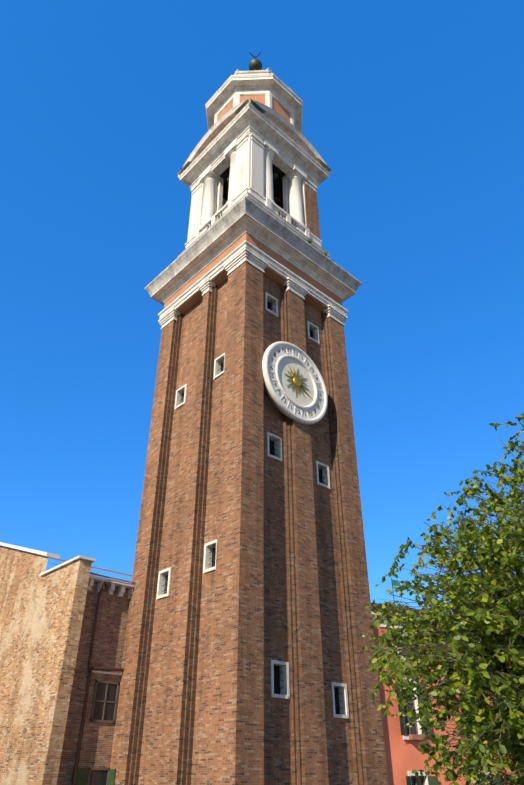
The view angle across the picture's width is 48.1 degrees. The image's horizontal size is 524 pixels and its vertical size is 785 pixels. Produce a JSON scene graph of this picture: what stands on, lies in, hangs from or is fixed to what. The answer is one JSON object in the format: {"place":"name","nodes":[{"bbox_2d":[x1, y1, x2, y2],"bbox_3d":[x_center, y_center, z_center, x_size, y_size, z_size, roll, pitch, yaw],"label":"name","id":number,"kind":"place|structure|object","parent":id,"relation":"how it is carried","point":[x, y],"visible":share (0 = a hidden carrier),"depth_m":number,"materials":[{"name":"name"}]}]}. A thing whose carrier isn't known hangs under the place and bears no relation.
{"place":"outdoors","nodes":[
{"label":"outdoors","id":0,"kind":"place"},
{"bbox_2d":[57,582,129,784],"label":"brick wall","id":1,"kind":"structure","parent":0,"point":[96,745],"depth_m":23.73,"materials":[{"name":"brown brick"}]},
{"bbox_2d":[75,769,115,784],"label":"window shutters","id":2,"kind":"object","parent":1,"relation":"attached to","point":[81,776],"visible":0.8,"depth_m":22.02,"materials":[{"name":"green wood"}]},
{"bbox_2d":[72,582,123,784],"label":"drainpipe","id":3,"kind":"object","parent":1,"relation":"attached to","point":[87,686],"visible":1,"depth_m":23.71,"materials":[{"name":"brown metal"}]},
{"bbox_2d":[0,0,523,612],"label":"sky","id":4,"kind":"structure","parent":0,"point":[414,109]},
{"bbox_2d":[392,580,399,586],"bbox_3d":[6.458,9.170,28.226,0.470,0.280,0.010,17,-37,-24],"label":"pink house vane","id":5,"kind":"object","parent":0,"point":[395,583],"visible":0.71,"depth_m":28.21,"materials":[{"name":"metal"}]},
{"bbox_2d":[408,734,425,739],"bbox_3d":[6.318,14.014,23.861,0.720,0.180,0.220,17,-37,-24],"label":"pink house flower box","id":6,"kind":"object","parent":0,"point":[415,737],"visible":0.79,"depth_m":23.73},
{"bbox_2d":[398,645,481,784],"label":"window","id":7,"kind":"structure","parent":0,"point":[413,731],"depth_m":24.50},
{"bbox_2d":[405,683,480,784],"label":"pink house sashes","id":8,"kind":"object","parent":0,"point":[415,777],"visible":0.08,"depth_m":24.41,"materials":[{"name":"wood"}]},
{"bbox_2d":[373,626,523,784],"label":"pink house walls","id":9,"kind":"structure","parent":0,"point":[403,757],"depth_m":23.79,"materials":[{"name":"pink paint"}]},
{"bbox_2d":[371,603,448,618],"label":"roof","id":10,"kind":"structure","parent":9,"relation":"on","point":[373,609],"depth_m":28.82,"materials":[{"name":"brown"}]},
{"bbox_2d":[395,682,500,784],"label":"window shutters","id":11,"kind":"object","parent":9,"relation":"attached to","point":[432,780],"visible":0.23,"depth_m":24.20,"materials":[{"name":"green wood"}]},
{"label":"ground","id":12,"kind":"structure","parent":0,"visible":0},
{"bbox_2d":[0,545,135,784],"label":"building","id":13,"kind":"structure","parent":12,"relation":"on","point":[41,619],"depth_m":24.08,"materials":[{"name":"beige paint"}]},
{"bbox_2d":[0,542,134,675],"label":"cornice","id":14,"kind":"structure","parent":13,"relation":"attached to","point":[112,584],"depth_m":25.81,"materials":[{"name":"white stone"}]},
{"bbox_2d":[110,52,387,784],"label":"bell tower","id":15,"kind":"structure","parent":12,"relation":"on","point":[246,658],"depth_m":25.92,"materials":[{"name":"brick"}]},
{"bbox_2d":[371,611,491,784],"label":"pink house stone trim","id":16,"kind":"structure","parent":12,"relation":"on","point":[419,731],"depth_m":24.82,"materials":[{"name":"stone"}]},
{"bbox_2d":[359,413,523,784],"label":"tree branches","id":17,"kind":"object","parent":12,"relation":"on","point":[489,609],"visible":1,"depth_m":7.88,"materials":[{"name":"green plant"}]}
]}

